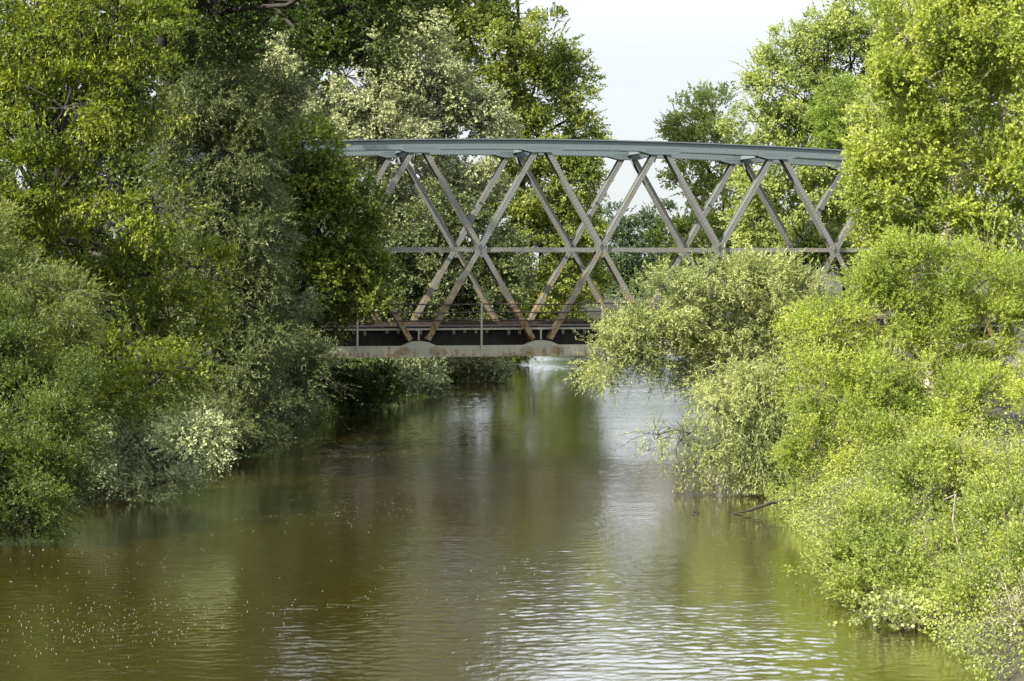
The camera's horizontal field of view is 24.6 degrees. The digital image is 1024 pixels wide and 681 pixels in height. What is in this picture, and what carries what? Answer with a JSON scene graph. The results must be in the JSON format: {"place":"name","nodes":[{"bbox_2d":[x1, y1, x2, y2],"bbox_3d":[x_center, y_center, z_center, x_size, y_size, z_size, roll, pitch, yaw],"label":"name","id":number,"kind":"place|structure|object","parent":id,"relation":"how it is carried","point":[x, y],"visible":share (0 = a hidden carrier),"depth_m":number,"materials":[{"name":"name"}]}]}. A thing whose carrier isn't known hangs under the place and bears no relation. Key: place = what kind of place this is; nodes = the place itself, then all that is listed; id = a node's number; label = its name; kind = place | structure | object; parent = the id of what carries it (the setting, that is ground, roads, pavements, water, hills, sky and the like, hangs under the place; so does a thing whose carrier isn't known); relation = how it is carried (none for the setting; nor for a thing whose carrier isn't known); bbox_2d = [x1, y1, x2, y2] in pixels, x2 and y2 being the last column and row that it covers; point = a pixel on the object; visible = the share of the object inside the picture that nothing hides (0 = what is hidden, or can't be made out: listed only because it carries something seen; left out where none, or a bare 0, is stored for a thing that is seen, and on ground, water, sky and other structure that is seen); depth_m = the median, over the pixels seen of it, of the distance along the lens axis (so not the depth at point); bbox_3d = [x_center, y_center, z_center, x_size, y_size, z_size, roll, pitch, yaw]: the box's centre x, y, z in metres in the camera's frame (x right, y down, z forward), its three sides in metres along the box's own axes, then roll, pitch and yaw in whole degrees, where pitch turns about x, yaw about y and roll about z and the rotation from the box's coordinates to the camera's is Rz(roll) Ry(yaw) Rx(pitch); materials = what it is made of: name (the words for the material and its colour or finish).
{"place":"outdoors","nodes":[
{"label":"outdoors","id":0,"kind":"place"},
{"bbox_2d":[0,315,997,680],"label":"water","id":1,"kind":"structure","parent":0,"point":[254,561],"depth_m":50.55,"materials":[{"name":"green liquid"}]},
{"bbox_2d":[1,412,810,666],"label":"foam flecks","id":2,"kind":"object","parent":1,"relation":"on","point":[279,577],"visible":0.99,"depth_m":49.53,"materials":[{"name":"grey"}]},
{"bbox_2d":[729,482,816,514],"bbox_3d":[6.792,4.140,61.424,2.354,0.938,0.228,0,2,5],"label":"dead branch","id":3,"kind":"object","parent":1,"relation":"in","point":[763,505],"visible":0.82,"depth_m":61.37,"materials":[{"name":"wood"}]},
{"bbox_2d":[0,0,1023,268],"label":"sky","id":4,"kind":"structure","parent":0,"point":[646,50],"materials":[{"name":"white"}]},
{"bbox_2d":[2,269,1023,680],"bbox_3d":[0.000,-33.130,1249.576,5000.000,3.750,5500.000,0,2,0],"label":"ground","id":5,"kind":"structure","parent":0,"point":[1014,675],"depth_m":59.53,"materials":[{"name":"green plant"}]},
{"bbox_2d":[0,280,123,543],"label":"willow bush","id":6,"kind":"object","parent":5,"relation":"on","point":[40,468],"visible":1,"depth_m":56.10,"materials":[{"name":"green plant"}]},
{"bbox_2d":[0,195,123,381],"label":"willow tree","id":7,"kind":"object","parent":5,"relation":"on","point":[68,324],"visible":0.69,"depth_m":59.89,"materials":[{"name":"green plant"}]},
{"bbox_2d":[0,0,249,376],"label":"locust tree","id":8,"kind":"object","parent":5,"relation":"on","point":[46,204],"visible":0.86,"depth_m":68.67,"materials":[{"name":"green plant"}]},
{"bbox_2d":[0,0,249,406],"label":"woodland tree","id":9,"kind":"object","parent":5,"relation":"on","point":[130,165],"visible":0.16,"depth_m":88.91,"materials":[{"name":"green plant"}]},
{"bbox_2d":[43,297,235,441],"bbox_3d":[-10.743,1.151,64.632,5.475,4.709,6.526,-1,2,-23],"label":"maple sapling","id":10,"kind":"object","parent":5,"relation":"on","point":[157,362],"visible":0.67,"depth_m":63.88,"materials":[{"name":"green plant"}]},
{"bbox_2d":[78,382,249,501],"bbox_3d":[-10.042,3.066,64.201,4.434,3.678,9.639,-1,2,-20],"label":"silver bush","id":11,"kind":"object","parent":5,"relation":"on","point":[154,469],"visible":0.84,"depth_m":64.55,"materials":[{"name":"green plant"}]},
{"bbox_2d":[0,0,403,321],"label":"woodland tree","id":12,"kind":"object","parent":5,"relation":"on","point":[279,22],"visible":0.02,"depth_m":146.36,"materials":[{"name":"green plant"}]},
{"bbox_2d":[129,50,331,454],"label":"dark willow","id":13,"kind":"object","parent":5,"relation":"on","point":[242,134],"visible":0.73,"depth_m":80.81,"materials":[{"name":"green plant"}]},
{"bbox_2d":[0,307,505,525],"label":"undergrowth","id":14,"kind":"object","parent":5,"relation":"on","point":[343,406],"visible":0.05,"depth_m":99.10,"materials":[{"name":"green plant"}]},
{"bbox_2d":[114,0,410,377],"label":"woodland tree","id":15,"kind":"object","parent":5,"relation":"on","point":[403,281],"visible":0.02,"depth_m":107.49,"materials":[{"name":"green plant"}]},
{"bbox_2d":[84,0,458,397],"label":"poplar tree","id":16,"kind":"object","parent":5,"relation":"on","point":[216,32],"visible":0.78,"depth_m":77.16,"materials":[{"name":"green plant"}]},
{"bbox_2d":[228,313,362,439],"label":"overhanging willow","id":17,"kind":"object","parent":5,"relation":"on","point":[309,363],"visible":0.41,"depth_m":89.38,"materials":[{"name":"green plant"}]},
{"bbox_2d":[239,109,408,359],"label":"alder tree","id":18,"kind":"object","parent":5,"relation":"on","point":[339,270],"visible":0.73,"depth_m":94.08,"materials":[{"name":"green plant"}]},
{"bbox_2d":[160,4,527,321],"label":"silver willow","id":19,"kind":"object","parent":5,"relation":"on","point":[454,111],"visible":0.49,"depth_m":134.06,"materials":[{"name":"green plant"}]},
{"bbox_2d":[311,357,410,410],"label":"alder shrub","id":20,"kind":"object","parent":5,"relation":"on","point":[373,383],"visible":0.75,"depth_m":106.23,"materials":[{"name":"green plant"}]},
{"bbox_2d":[260,0,530,284],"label":"poplar tree","id":21,"kind":"object","parent":5,"relation":"on","point":[419,160],"visible":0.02,"depth_m":156.99,"materials":[{"name":"green plant"}]},
{"bbox_2d":[379,357,458,395],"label":"silver shrub","id":22,"kind":"object","parent":5,"relation":"on","point":[432,381],"visible":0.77,"depth_m":116.45,"materials":[{"name":"green plant"}]},
{"bbox_2d":[336,173,542,321],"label":"grey willow","id":23,"kind":"object","parent":5,"relation":"on","point":[422,271],"visible":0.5,"depth_m":126.61,"materials":[{"name":"green plant"}]},
{"bbox_2d":[402,314,538,371],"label":"alder shrub","id":24,"kind":"object","parent":5,"relation":"on","point":[500,356],"depth_m":144.29,"materials":[{"name":"green plant"}]},
{"bbox_2d":[439,356,529,380],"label":"silver shrub","id":25,"kind":"object","parent":5,"relation":"on","point":[464,368],"visible":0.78,"depth_m":132.18,"materials":[{"name":"green plant"}]},
{"bbox_2d":[401,0,616,364],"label":"poplar tree","id":26,"kind":"object","parent":5,"relation":"on","point":[551,72],"visible":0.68,"depth_m":152.53,"materials":[{"name":"green plant"}]},
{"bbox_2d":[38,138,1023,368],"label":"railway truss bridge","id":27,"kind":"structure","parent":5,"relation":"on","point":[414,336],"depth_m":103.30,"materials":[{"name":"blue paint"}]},
{"bbox_2d":[774,217,855,297],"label":"ivy","id":28,"kind":"object","parent":27,"relation":"attached to","point":[813,239],"visible":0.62,"depth_m":106.63,"materials":[{"name":"green plant"}]},
{"bbox_2d":[540,220,604,293],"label":"distant tree","id":29,"kind":"object","parent":5,"relation":"on","point":[546,255],"depth_m":329.00,"materials":[{"name":"green plant"}]},
{"bbox_2d":[545,187,612,314],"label":"distant tree","id":30,"kind":"object","parent":5,"relation":"on","point":[608,246],"visible":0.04,"depth_m":260.98,"materials":[{"name":"green plant"}]},
{"bbox_2d":[602,199,658,297],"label":"distant tree","id":31,"kind":"object","parent":5,"relation":"on","point":[620,235],"visible":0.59,"depth_m":343.19,"materials":[{"name":"green plant"}]},
{"bbox_2d":[626,198,677,296],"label":"distant tree","id":32,"kind":"object","parent":5,"relation":"on","point":[648,219],"visible":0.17,"depth_m":353.43,"materials":[{"name":"green plant"}]},
{"bbox_2d":[312,276,1022,318],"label":"undergrowth","id":33,"kind":"object","parent":5,"relation":"on","point":[617,298],"visible":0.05,"depth_m":318.15,"materials":[{"name":"green plant"}]},
{"bbox_2d":[638,208,705,299],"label":"distant tree","id":34,"kind":"object","parent":5,"relation":"on","point":[681,225],"visible":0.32,"depth_m":328.71,"materials":[{"name":"green plant"}]},
{"bbox_2d":[563,239,845,442],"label":"weeping willow","id":35,"kind":"object","parent":5,"relation":"on","point":[686,327],"visible":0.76,"depth_m":74.48,"materials":[{"name":"green plant"}]},
{"bbox_2d":[646,78,776,287],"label":"ash tree","id":36,"kind":"object","parent":5,"relation":"on","point":[673,126],"visible":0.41,"depth_m":168.82,"materials":[{"name":"green plant"}]},
{"bbox_2d":[694,212,735,294],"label":"distant tree","id":37,"kind":"object","parent":5,"relation":"on","point":[718,265],"depth_m":338.37,"materials":[{"name":"green plant"}]},
{"bbox_2d":[615,346,844,495],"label":"trailing willow","id":38,"kind":"object","parent":5,"relation":"on","point":[744,445],"visible":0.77,"depth_m":66.65,"materials":[{"name":"green plant"}]},
{"bbox_2d":[729,201,803,298],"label":"distant tree","id":39,"kind":"object","parent":5,"relation":"on","point":[771,262],"visible":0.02,"depth_m":327.45,"materials":[{"name":"green plant"}]},
{"bbox_2d":[711,0,940,308],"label":"poplar tree","id":40,"kind":"object","parent":5,"relation":"on","point":[838,31],"visible":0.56,"depth_m":132.76,"materials":[{"name":"green plant"}]},
{"bbox_2d":[777,66,882,308],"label":"feathery tree","id":41,"kind":"object","parent":5,"relation":"on","point":[828,115],"visible":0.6,"depth_m":120.88,"materials":[{"name":"green plant"}]},
{"bbox_2d":[741,353,1023,680],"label":"undergrowth","id":42,"kind":"object","parent":5,"relation":"on","point":[772,494],"visible":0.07,"depth_m":54.74,"materials":[{"name":"green plant"}]},
{"bbox_2d":[753,212,1023,511],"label":"yellow willow","id":43,"kind":"object","parent":5,"relation":"on","point":[970,376],"visible":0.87,"depth_m":64.78,"materials":[{"name":"green plant"}]},
{"bbox_2d":[828,582,957,630],"bbox_3d":[7.167,5.011,42.445,1.799,1.388,2.997,1,2,39],"label":"pale shrub","id":44,"kind":"object","parent":5,"relation":"on","point":[894,611],"visible":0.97,"depth_m":42.09,"materials":[{"name":"green plant"}]},
{"bbox_2d":[776,410,1023,629],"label":"willow bush","id":45,"kind":"object","parent":5,"relation":"on","point":[856,556],"visible":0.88,"depth_m":45.31,"materials":[{"name":"green plant"}]},
{"bbox_2d":[823,0,1023,386],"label":"sycamore tree","id":46,"kind":"object","parent":5,"relation":"on","point":[935,126],"visible":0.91,"depth_m":78.12,"materials":[{"name":"green plant"}]},
{"bbox_2d":[837,0,1023,348],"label":"woodland tree","id":47,"kind":"object","parent":5,"relation":"on","point":[852,118],"visible":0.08,"depth_m":107.39,"materials":[{"name":"green plant"}]},
{"bbox_2d":[967,568,1023,659],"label":"bramble","id":48,"kind":"object","parent":5,"relation":"on","point":[1014,620],"visible":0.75,"depth_m":38.98,"materials":[{"name":"green plant"}]}
]}

